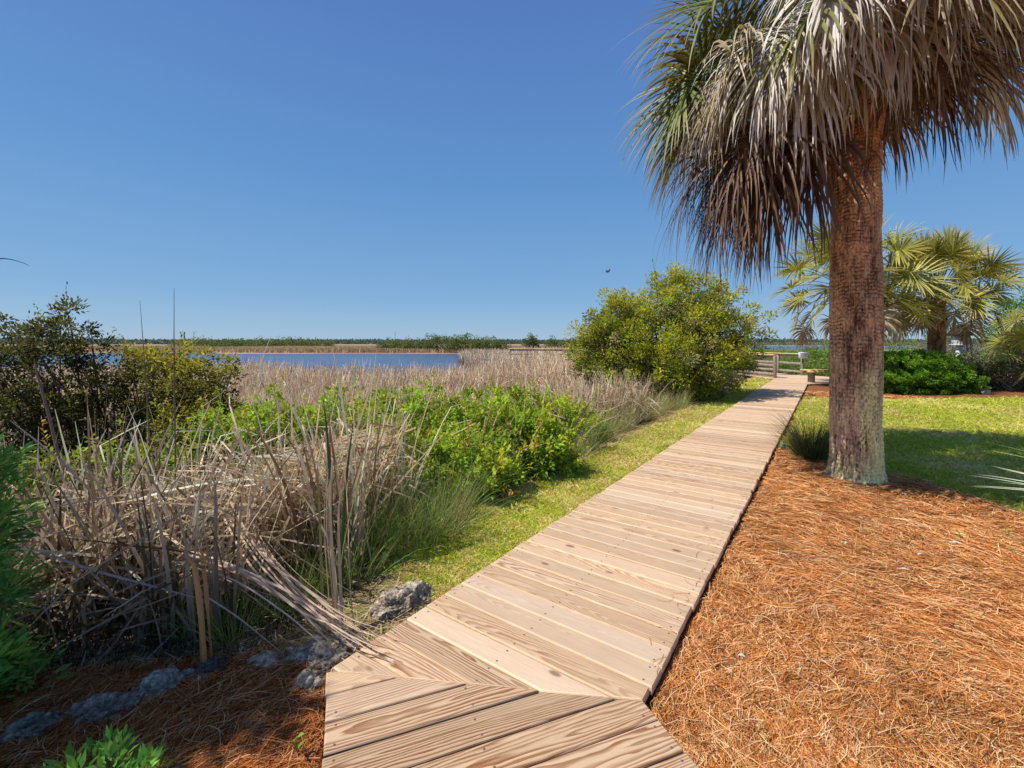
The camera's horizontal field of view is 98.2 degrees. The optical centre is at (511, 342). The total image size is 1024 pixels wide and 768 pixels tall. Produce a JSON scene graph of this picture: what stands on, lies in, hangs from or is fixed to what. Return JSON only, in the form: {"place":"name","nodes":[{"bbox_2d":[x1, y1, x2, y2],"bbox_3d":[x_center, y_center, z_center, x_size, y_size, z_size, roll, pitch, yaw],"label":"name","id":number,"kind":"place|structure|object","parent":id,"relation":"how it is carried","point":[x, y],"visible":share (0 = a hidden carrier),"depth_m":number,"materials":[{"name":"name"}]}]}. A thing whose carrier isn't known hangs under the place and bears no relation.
{"place":"outdoors","nodes":[
{"label":"outdoors","id":0,"kind":"place"},
{"bbox_2d":[2,346,985,380],"bbox_3d":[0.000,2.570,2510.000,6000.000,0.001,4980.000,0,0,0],"label":"water","id":1,"kind":"structure","parent":0,"point":[404,359],"depth_m":69.28,"materials":[{"name":"blue liquid"}]},
{"bbox_2d":[0,343,1011,678],"bbox_3d":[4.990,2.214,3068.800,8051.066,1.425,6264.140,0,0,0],"label":"ground","id":2,"kind":"structure","parent":0,"point":[366,601],"depth_m":2.48,"materials":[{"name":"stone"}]},
{"bbox_2d":[1,416,128,553],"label":"marsh shrub","id":3,"kind":"object","parent":2,"relation":"on","point":[46,475],"visible":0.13,"depth_m":3.98,"materials":[{"name":"green plant"}]},
{"bbox_2d":[0,444,149,646],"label":"reed clump","id":4,"kind":"object","parent":2,"relation":"on","point":[10,624],"visible":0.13,"depth_m":2.66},
{"bbox_2d":[0,282,164,497],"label":"wax myrtle","id":5,"kind":"object","parent":2,"relation":"on","point":[25,394],"visible":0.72,"depth_m":5.18,"materials":[{"name":"green plant"}]},
{"bbox_2d":[0,426,189,635],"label":"reed clump","id":6,"kind":"object","parent":2,"relation":"on","point":[38,488],"visible":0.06,"depth_m":2.92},
{"bbox_2d":[58,414,203,509],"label":"marsh shrub","id":7,"kind":"object","parent":2,"relation":"on","point":[130,457],"visible":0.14,"depth_m":4.24,"materials":[{"name":"green plant"}]},
{"bbox_2d":[0,408,262,663],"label":"reed clump","id":8,"kind":"object","parent":2,"relation":"on","point":[75,574],"visible":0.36,"depth_m":2.52,"materials":[{"name":"plant"}]},
{"bbox_2d":[1,392,312,643],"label":"reed clump","id":9,"kind":"object","parent":2,"relation":"on","point":[38,540],"visible":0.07,"depth_m":2.96,"materials":[{"name":"plant"}]},
{"bbox_2d":[34,358,65,476],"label":"tall reed stem","id":10,"kind":"object","parent":9,"relation":"on","point":[49,417],"visible":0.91,"depth_m":3.19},
{"bbox_2d":[17,422,305,644],"bbox_3d":[-2.255,1.341,3.176,1.910,1.578,1.936,0,0,-19],"label":"reed clump","id":11,"kind":"object","parent":2,"relation":"on","point":[44,557],"visible":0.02,"depth_m":3.02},
{"bbox_2d":[173,335,176,511],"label":"tall reed stem","id":12,"kind":"object","parent":11,"relation":"on","point":[174,413],"visible":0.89,"depth_m":2.90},
{"bbox_2d":[3,388,334,673],"bbox_3d":[-2.316,1.170,2.964,2.027,1.736,2.000,0,0,23],"label":"reed clump","id":13,"kind":"object","parent":2,"relation":"on","point":[167,523],"visible":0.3,"depth_m":2.69,"materials":[{"name":"plant"}]},
{"bbox_2d":[140,305,151,483],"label":"tall reed stem","id":14,"kind":"object","parent":13,"relation":"on","point":[146,399],"visible":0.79,"depth_m":3.00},
{"bbox_2d":[101,331,253,476],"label":"wax myrtle","id":15,"kind":"object","parent":2,"relation":"on","point":[185,369],"visible":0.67,"depth_m":5.53,"materials":[{"name":"green plant"}]},
{"bbox_2d":[47,445,348,670],"bbox_3d":[-1.768,1.145,2.689,1.136,1.131,1.587,0,0,32],"label":"reed clump","id":16,"kind":"object","parent":2,"relation":"on","point":[168,570],"visible":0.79,"depth_m":2.33,"materials":[{"name":"plant"}]},
{"bbox_2d":[36,552,203,599],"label":"broken stalk","id":17,"kind":"object","parent":16,"relation":"on","point":[80,565],"visible":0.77,"depth_m":2.28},
{"bbox_2d":[122,552,277,644],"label":"grass clump","id":18,"kind":"object","parent":2,"relation":"on","point":[187,630],"visible":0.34,"depth_m":2.31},
{"bbox_2d":[168,335,234,346],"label":"marsh bush","id":19,"kind":"object","parent":2,"relation":"on","point":[203,343],"visible":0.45,"depth_m":227.45,"materials":[{"name":"green plant"}]},
{"bbox_2d":[148,393,281,491],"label":"marsh shrub","id":20,"kind":"object","parent":2,"relation":"on","point":[209,415],"visible":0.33,"depth_m":4.47,"materials":[{"name":"green plant"}]},
{"bbox_2d":[1,410,437,663],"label":"reed litter","id":21,"kind":"object","parent":2,"relation":"on","point":[190,498],"visible":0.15,"depth_m":2.83,"materials":[{"name":"plant"}]},
{"bbox_2d":[108,430,345,601],"bbox_3d":[-1.961,1.405,3.258,1.587,1.431,1.496,0,0,-25],"label":"reed clump","id":22,"kind":"object","parent":2,"relation":"on","point":[266,526],"visible":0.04,"depth_m":3.03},
{"bbox_2d":[155,553,299,648],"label":"grass clump","id":23,"kind":"object","parent":2,"relation":"on","point":[234,631],"visible":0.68,"depth_m":2.34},
{"bbox_2d":[227,335,285,346],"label":"marsh bush","id":24,"kind":"object","parent":2,"relation":"on","point":[250,343],"visible":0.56,"depth_m":227.49,"materials":[{"name":"green plant"}]},
{"bbox_2d":[122,374,419,646],"bbox_3d":[-1.615,1.012,3.289,1.571,1.603,2.113,0,0,42],"label":"reed clump","id":25,"kind":"object","parent":2,"relation":"on","point":[313,492],"visible":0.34,"depth_m":2.97,"materials":[{"name":"plant"}]},
{"bbox_2d":[223,371,340,483],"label":"marsh shrub","id":26,"kind":"object","parent":2,"relation":"on","point":[274,416],"visible":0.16,"depth_m":5.33,"materials":[{"name":"green plant"}]},
{"bbox_2d":[219,531,346,623],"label":"grass clump","id":27,"kind":"object","parent":2,"relation":"on","point":[294,609],"visible":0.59,"depth_m":2.53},
{"bbox_2d":[142,397,423,607],"bbox_3d":[-1.850,1.273,3.555,1.978,1.685,1.931,0,0,24],"label":"reed clump","id":28,"kind":"object","parent":2,"relation":"on","point":[279,462],"visible":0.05,"depth_m":3.54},
{"bbox_2d":[253,336,312,346],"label":"marsh bush","id":29,"kind":"object","parent":2,"relation":"on","point":[288,342],"visible":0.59,"depth_m":227.30,"materials":[{"name":"green plant"}]},
{"bbox_2d":[150,352,439,621],"bbox_3d":[-1.385,0.916,3.229,1.122,1.748,2.082,0,0,36],"label":"reed clump","id":30,"kind":"object","parent":2,"relation":"on","point":[356,523],"visible":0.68,"depth_m":2.96,"materials":[{"name":"plant"}]},
{"bbox_2d":[292,337,334,346],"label":"marsh bush","id":31,"kind":"object","parent":2,"relation":"on","point":[325,343],"visible":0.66,"depth_m":228.95,"materials":[{"name":"green plant"}]},
{"bbox_2d":[1,345,652,352],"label":"marsh grass","id":32,"kind":"structure","parent":2,"relation":"on","point":[309,349],"depth_m":111.65,"materials":[{"name":"plant"}]},
{"bbox_2d":[323,399,332,596],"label":"cattail leaf","id":33,"kind":"object","parent":2,"relation":"on","point":[329,464],"visible":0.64,"depth_m":2.60,"materials":[{"name":"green plant"}]},
{"bbox_2d":[297,631,360,670],"bbox_3d":[-0.881,1.558,2.166,0.354,0.261,0.258,0,0,-24],"label":"coquina rock","id":34,"kind":"object","parent":2,"relation":"on","point":[322,650],"visible":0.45,"depth_m":2.11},
{"bbox_2d":[250,491,425,596],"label":"grass clump","id":35,"kind":"object","parent":2,"relation":"on","point":[382,560],"visible":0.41,"depth_m":2.86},
{"bbox_2d":[324,459,355,632],"bbox_3d":[-0.915,1.145,2.353,0.137,1.016,0.308,0,0,-36],"label":"dead cattail","id":36,"kind":"object","parent":2,"relation":"on","point":[330,549],"visible":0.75,"depth_m":2.36},
{"bbox_2d":[288,376,406,472],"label":"marsh shrub","id":37,"kind":"object","parent":2,"relation":"on","point":[333,399],"visible":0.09,"depth_m":5.96,"materials":[{"name":"green plant"}]},
{"bbox_2d":[341,422,353,592],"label":"cattail leaf","id":38,"kind":"object","parent":2,"relation":"on","point":[343,525],"visible":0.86,"depth_m":2.60,"materials":[{"name":"brown plant"}]},
{"bbox_2d":[1,391,694,684],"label":"undergrowth","id":39,"kind":"object","parent":2,"relation":"on","point":[67,639],"visible":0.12,"depth_m":2.35,"materials":[{"name":"plant"}]},
{"bbox_2d":[19,406,687,677],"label":"dry leaves","id":40,"kind":"object","parent":2,"relation":"on","point":[309,630],"visible":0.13,"depth_m":2.36,"materials":[{"name":"plant"}]},
{"bbox_2d":[317,461,323,596],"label":"cattail leaf","id":41,"kind":"object","parent":40,"relation":"on","point":[320,548],"visible":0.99,"depth_m":2.60,"materials":[{"name":"brown plant"}]},
{"bbox_2d":[274,454,447,559],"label":"grass clump","id":42,"kind":"object","parent":2,"relation":"on","point":[390,520],"visible":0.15,"depth_m":3.35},
{"bbox_2d":[0,344,738,545],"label":"reed grass","id":43,"kind":"structure","parent":2,"relation":"on","point":[484,365],"depth_m":16.34,"materials":[{"name":"plant"}]},
{"bbox_2d":[277,373,461,538],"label":"reed clump","id":44,"kind":"object","parent":2,"relation":"on","point":[402,482],"visible":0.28,"depth_m":3.69,"materials":[{"name":"plant"}]},
{"bbox_2d":[375,337,418,347],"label":"marsh bush","id":45,"kind":"object","parent":2,"relation":"on","point":[395,344],"visible":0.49,"depth_m":129.02,"materials":[{"name":"green plant"}]},
{"bbox_2d":[335,474,467,560],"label":"grass clump","id":46,"kind":"object","parent":2,"relation":"on","point":[430,538],"visible":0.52,"depth_m":3.30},
{"bbox_2d":[368,579,436,620],"bbox_3d":[-0.648,1.547,2.611,0.431,0.262,0.249,0,0,-41],"label":"coquina rock","id":47,"kind":"object","parent":2,"relation":"on","point":[410,594],"visible":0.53,"depth_m":2.54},
{"bbox_2d":[335,375,470,458],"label":"marsh shrub","id":48,"kind":"object","parent":2,"relation":"on","point":[418,412],"visible":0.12,"depth_m":5.51,"materials":[{"name":"green plant"}]},
{"bbox_2d":[335,403,470,508],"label":"marsh shrub","id":49,"kind":"object","parent":2,"relation":"on","point":[411,440],"visible":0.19,"depth_m":4.43,"materials":[{"name":"green plant"}]},
{"bbox_2d":[398,336,438,348],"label":"marsh bush","id":50,"kind":"object","parent":2,"relation":"on","point":[412,344],"visible":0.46,"depth_m":115.03,"materials":[{"name":"green plant"}]},
{"bbox_2d":[419,332,463,349],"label":"marsh bush","id":51,"kind":"object","parent":2,"relation":"on","point":[443,339],"visible":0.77,"depth_m":111.16,"materials":[{"name":"green plant"}]},
{"bbox_2d":[368,452,516,543],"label":"grass clump","id":52,"kind":"object","parent":2,"relation":"on","point":[463,522],"visible":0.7,"depth_m":3.50,"materials":[{"name":"plant"}]},
{"bbox_2d":[393,439,512,516],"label":"grass clump","id":53,"kind":"object","parent":2,"relation":"on","point":[474,498],"visible":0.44,"depth_m":3.99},
{"bbox_2d":[408,369,517,444],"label":"marsh shrub","id":54,"kind":"object","parent":2,"relation":"on","point":[459,412],"visible":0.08,"depth_m":6.02,"materials":[{"name":"green plant"}]},
{"bbox_2d":[446,333,491,351],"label":"marsh bush","id":55,"kind":"object","parent":2,"relation":"on","point":[469,341],"visible":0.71,"depth_m":108.85,"materials":[{"name":"green plant"}]},
{"bbox_2d":[414,417,539,502],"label":"marsh shrub","id":56,"kind":"object","parent":2,"relation":"on","point":[502,461],"visible":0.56,"depth_m":4.37,"materials":[{"name":"green plant"}]},
{"bbox_2d":[432,435,539,500],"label":"grass clump","id":57,"kind":"object","parent":2,"relation":"on","point":[489,471],"visible":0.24,"depth_m":4.34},
{"bbox_2d":[470,336,511,350],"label":"marsh bush","id":58,"kind":"object","parent":2,"relation":"on","point":[495,343],"visible":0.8,"depth_m":107.21,"materials":[{"name":"green plant"}]},
{"bbox_2d":[0,337,988,344],"bbox_3d":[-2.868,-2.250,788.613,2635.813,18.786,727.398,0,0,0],"label":"treeline","id":59,"kind":"object","parent":2,"relation":"on","point":[335,341],"visible":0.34,"depth_m":857.97,"materials":[{"name":"green plant"}]},
{"bbox_2d":[448,397,562,483],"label":"reed clump","id":60,"kind":"object","parent":2,"relation":"on","point":[491,427],"visible":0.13,"depth_m":4.91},
{"bbox_2d":[0,378,1023,767],"bbox_3d":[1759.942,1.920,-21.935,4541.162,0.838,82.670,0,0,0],"label":"pine straw bed","id":61,"kind":"object","parent":2,"relation":"on","point":[993,394],"visible":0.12,"depth_m":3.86,"materials":[{"name":"plant"}]},
{"bbox_2d":[0,710,68,748],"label":"coquina rock","id":62,"kind":"object","parent":61,"relation":"on","point":[28,725],"visible":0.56,"depth_m":1.70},
{"bbox_2d":[0,432,73,714],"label":"leafy shrub","id":63,"kind":"object","parent":61,"relation":"on","point":[14,647],"visible":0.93,"depth_m":1.99,"materials":[{"name":"green plant"}]},
{"bbox_2d":[64,691,141,729],"bbox_3d":[-1.677,1.507,1.797,0.278,0.139,0.161,0,0,0],"label":"coquina rock","id":64,"kind":"object","parent":61,"relation":"on","point":[96,707],"visible":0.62,"depth_m":1.79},
{"bbox_2d":[40,723,180,767],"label":"plant","id":65,"kind":"object","parent":61,"relation":"on","point":[119,746],"visible":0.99,"depth_m":1.48,"materials":[{"name":"green plant"}]},
{"bbox_2d":[131,665,195,705],"bbox_3d":[-1.517,1.560,1.935,0.279,0.244,0.235,0,0,0],"label":"coquina rock","id":66,"kind":"object","parent":61,"relation":"on","point":[159,681],"visible":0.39,"depth_m":1.92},
{"bbox_2d":[187,551,212,662],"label":"broken stalk","id":67,"kind":"object","parent":61,"relation":"on","point":[201,620],"visible":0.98,"depth_m":2.11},
{"bbox_2d":[194,653,234,675],"bbox_3d":[-1.389,1.549,2.072,0.190,0.165,0.195,0,0,-43],"label":"coquina rock","id":68,"kind":"object","parent":61,"relation":"on","point":[213,663],"visible":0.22,"depth_m":2.05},
{"bbox_2d":[244,647,306,674],"bbox_3d":[-1.149,1.527,2.092,0.449,0.125,0.197,0,0,-21],"label":"coquina rock","id":69,"kind":"object","parent":61,"relation":"on","point":[265,657],"visible":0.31,"depth_m":2.08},
{"bbox_2d":[173,538,379,659],"bbox_3d":[-1.258,1.328,2.340,1.383,0.460,0.214,0,0,19],"label":"reed bundle","id":70,"kind":"object","parent":61,"relation":"on","point":[255,579],"visible":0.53,"depth_m":2.33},
{"bbox_2d":[282,666,325,697],"bbox_3d":[-0.900,1.539,1.939,0.165,0.205,0.234,0,0,42],"label":"coquina rock","id":71,"kind":"object","parent":61,"relation":"on","point":[308,678],"visible":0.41,"depth_m":1.92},
{"bbox_2d":[322,672,698,767],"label":"boardwalk","id":72,"kind":"structure","parent":61,"relation":"on","point":[373,721],"depth_m":1.67,"materials":[{"name":"brown wood"}]},
{"bbox_2d":[750,404,829,460],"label":"grass tuft","id":73,"kind":"object","parent":61,"relation":"on","point":[810,450],"visible":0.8,"depth_m":5.74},
{"bbox_2d":[610,0,1023,485],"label":"palm tree","id":74,"kind":"object","parent":61,"relation":"on","point":[867,79],"visible":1,"depth_m":4.48,"materials":[{"name":"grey plant"}]},
{"bbox_2d":[767,211,968,350],"bbox_3d":[11.419,-1.377,15.207,5.173,5.885,5.336,0,0,0],"label":"palm tree","id":75,"kind":"object","parent":61,"relation":"on","point":[914,279],"visible":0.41,"depth_m":14.25,"materials":[{"name":"green plant"}]},
{"bbox_2d":[827,348,990,395],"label":"hedge","id":76,"kind":"object","parent":61,"relation":"on","point":[899,378],"visible":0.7,"depth_m":13.15,"materials":[{"name":"green plant"}]},
{"bbox_2d":[882,223,1023,385],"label":"palm tree","id":77,"kind":"object","parent":61,"relation":"on","point":[956,252],"visible":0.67,"depth_m":14.21,"materials":[{"name":"green plant"}]},
{"bbox_2d":[946,327,971,374],"bbox_3d":[17.131,0.515,17.000,0.520,2.270,0.560,0,0,0],"label":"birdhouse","id":78,"kind":"object","parent":61,"relation":"on","point":[953,339],"visible":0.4,"depth_m":16.95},
{"bbox_2d":[906,336,1016,376],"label":"bare shrub","id":79,"kind":"object","parent":61,"relation":"on","point":[952,347],"visible":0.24,"depth_m":17.33,"materials":[{"name":"grey plant"}]},
{"bbox_2d":[959,350,1023,389],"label":"bare shrub","id":80,"kind":"object","parent":61,"relation":"on","point":[996,374],"visible":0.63,"depth_m":14.37,"materials":[{"name":"brown plant"}]},
{"bbox_2d":[968,284,1023,371],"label":"shrub","id":81,"kind":"object","parent":61,"relation":"on","point":[1015,306],"visible":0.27,"depth_m":17.94,"materials":[{"name":"green plant"}]},
{"bbox_2d":[981,307,1023,369],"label":"palmetto","id":82,"kind":"object","parent":61,"relation":"on","point":[1009,324],"visible":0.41,"depth_m":16.09,"materials":[{"name":"green plant"}]},
{"bbox_2d":[985,319,1023,389],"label":"palmetto","id":83,"kind":"object","parent":61,"relation":"on","point":[1018,335],"visible":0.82,"depth_m":14.10,"materials":[{"name":"green plant"}]},
{"bbox_2d":[468,373,556,437],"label":"marsh shrub","id":84,"kind":"object","parent":2,"relation":"on","point":[500,391],"visible":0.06,"depth_m":6.58,"materials":[{"name":"green plant"}]},
{"bbox_2d":[449,393,577,477],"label":"marsh shrub","id":85,"kind":"object","parent":2,"relation":"on","point":[502,419],"visible":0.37,"depth_m":5.20,"materials":[{"name":"green plant"}]},
{"bbox_2d":[497,385,591,482],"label":"marsh shrub","id":86,"kind":"object","parent":2,"relation":"on","point":[559,443],"visible":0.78,"depth_m":5.04,"materials":[{"name":"green plant"}]},
{"bbox_2d":[512,379,597,449],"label":"marsh shrub","id":87,"kind":"object","parent":2,"relation":"on","point":[577,411],"visible":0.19,"depth_m":6.41,"materials":[{"name":"green plant"}]},
{"bbox_2d":[512,378,612,452],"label":"reed clump","id":88,"kind":"object","parent":2,"relation":"on","point":[565,410],"visible":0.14,"depth_m":6.07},
{"bbox_2d":[526,426,603,471],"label":"grass clump","id":89,"kind":"object","parent":2,"relation":"on","point":[579,437],"visible":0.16,"depth_m":5.34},
{"bbox_2d":[333,379,807,703],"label":"boardwalk","id":90,"kind":"structure","parent":2,"relation":"on","point":[570,603],"depth_m":2.64,"materials":[{"name":"brown wood"}]},
{"bbox_2d":[222,489,405,655],"bbox_3d":[-1.197,1.186,2.406,1.538,0.509,0.210,0,0,32],"label":"reed bundle","id":91,"kind":"object","parent":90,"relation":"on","point":[266,557],"visible":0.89,"depth_m":2.30,"materials":[{"name":"plant"}]},
{"bbox_2d":[507,369,633,432],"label":"reed clump","id":92,"kind":"object","parent":2,"relation":"on","point":[586,400],"visible":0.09,"depth_m":7.85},
{"bbox_2d":[548,385,609,442],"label":"marsh shrub","id":93,"kind":"object","parent":2,"relation":"on","point":[568,398],"visible":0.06,"depth_m":7.05,"materials":[{"name":"green plant"}]},
{"bbox_2d":[552,404,631,457],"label":"grass clump","id":94,"kind":"object","parent":2,"relation":"on","point":[592,444],"visible":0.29,"depth_m":6.08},
{"bbox_2d":[543,360,655,429],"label":"reed clump","id":95,"kind":"object","parent":2,"relation":"on","point":[605,395],"visible":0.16,"depth_m":8.36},
{"bbox_2d":[571,395,645,443],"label":"grass clump","id":96,"kind":"object","parent":2,"relation":"on","point":[613,428],"visible":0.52,"depth_m":7.01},
{"bbox_2d":[567,374,670,425],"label":"reed clump","id":97,"kind":"object","parent":2,"relation":"on","point":[637,404],"visible":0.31,"depth_m":8.70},
{"bbox_2d":[593,395,651,432],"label":"grass clump","id":98,"kind":"object","parent":2,"relation":"on","point":[628,420],"visible":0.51,"depth_m":7.96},
{"bbox_2d":[503,359,787,379],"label":"pier","id":99,"kind":"structure","parent":2,"relation":"on","point":[750,376],"depth_m":20.98,"materials":[{"name":"brown wood"}]},
{"bbox_2d":[509,348,599,358],"bbox_3d":[5.306,1.111,33.583,2.412,1.278,15.420,0,0,-37],"label":"wooden railing","id":100,"kind":"object","parent":99,"relation":"attached to","point":[516,349],"visible":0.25,"depth_m":38.21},
{"bbox_2d":[735,354,776,378],"bbox_3d":[10.382,1.111,21.715,0.406,1.278,6.737,0,0,-10],"label":"wooden railing","id":101,"kind":"object","parent":99,"relation":"attached to","point":[774,366],"visible":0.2,"depth_m":18.87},
{"bbox_2d":[751,352,803,374],"bbox_3d":[12.673,1.111,22.616,0.318,1.278,5.408,0,0,-11],"label":"wooden railing","id":102,"kind":"object","parent":99,"relation":"attached to","point":[800,364],"visible":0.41,"depth_m":21.19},
{"bbox_2d":[639,387,682,416],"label":"grass clump","id":103,"kind":"object","parent":2,"relation":"on","point":[663,409],"visible":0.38,"depth_m":9.62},
{"bbox_2d":[561,257,786,408],"bbox_3d":[4.478,-0.286,12.585,6.129,4.409,4.354,0,0,0],"label":"wax myrtle","id":104,"kind":"object","parent":2,"relation":"on","point":[680,356],"visible":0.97,"depth_m":11.89,"materials":[{"name":"green plant"}]},
{"bbox_2d":[650,388,700,410],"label":"grass clump","id":105,"kind":"object","parent":2,"relation":"on","point":[681,405],"visible":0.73,"depth_m":10.35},
{"bbox_2d":[768,344,808,374],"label":"green scrub","id":106,"kind":"object","parent":2,"relation":"on","point":[793,359],"visible":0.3,"depth_m":29.76,"materials":[{"name":"green plant"}]},
{"bbox_2d":[792,344,829,375],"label":"green scrub","id":107,"kind":"object","parent":2,"relation":"on","point":[817,354],"visible":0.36,"depth_m":23.79,"materials":[{"name":"green plant"}]},
{"bbox_2d":[745,374,884,385],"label":"viewing platform","id":108,"kind":"structure","parent":2,"relation":"on","point":[821,380],"depth_m":18.14,"materials":[{"name":"brown wood"}]},
{"bbox_2d":[717,341,991,345],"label":"distant undergrowth","id":109,"kind":"object","parent":2,"relation":"on","point":[782,343],"visible":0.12,"depth_m":440.49,"materials":[{"name":"green plant"}]},
{"bbox_2d":[0,0,1023,339],"label":"sky","id":110,"kind":"structure","parent":0,"point":[219,169],"materials":[{"name":"blue"}]},
{"bbox_2d":[363,377,1023,599],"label":"lawn","id":111,"kind":"structure","parent":0,"point":[654,444],"depth_m":5.45,"materials":[{"name":"plant"}]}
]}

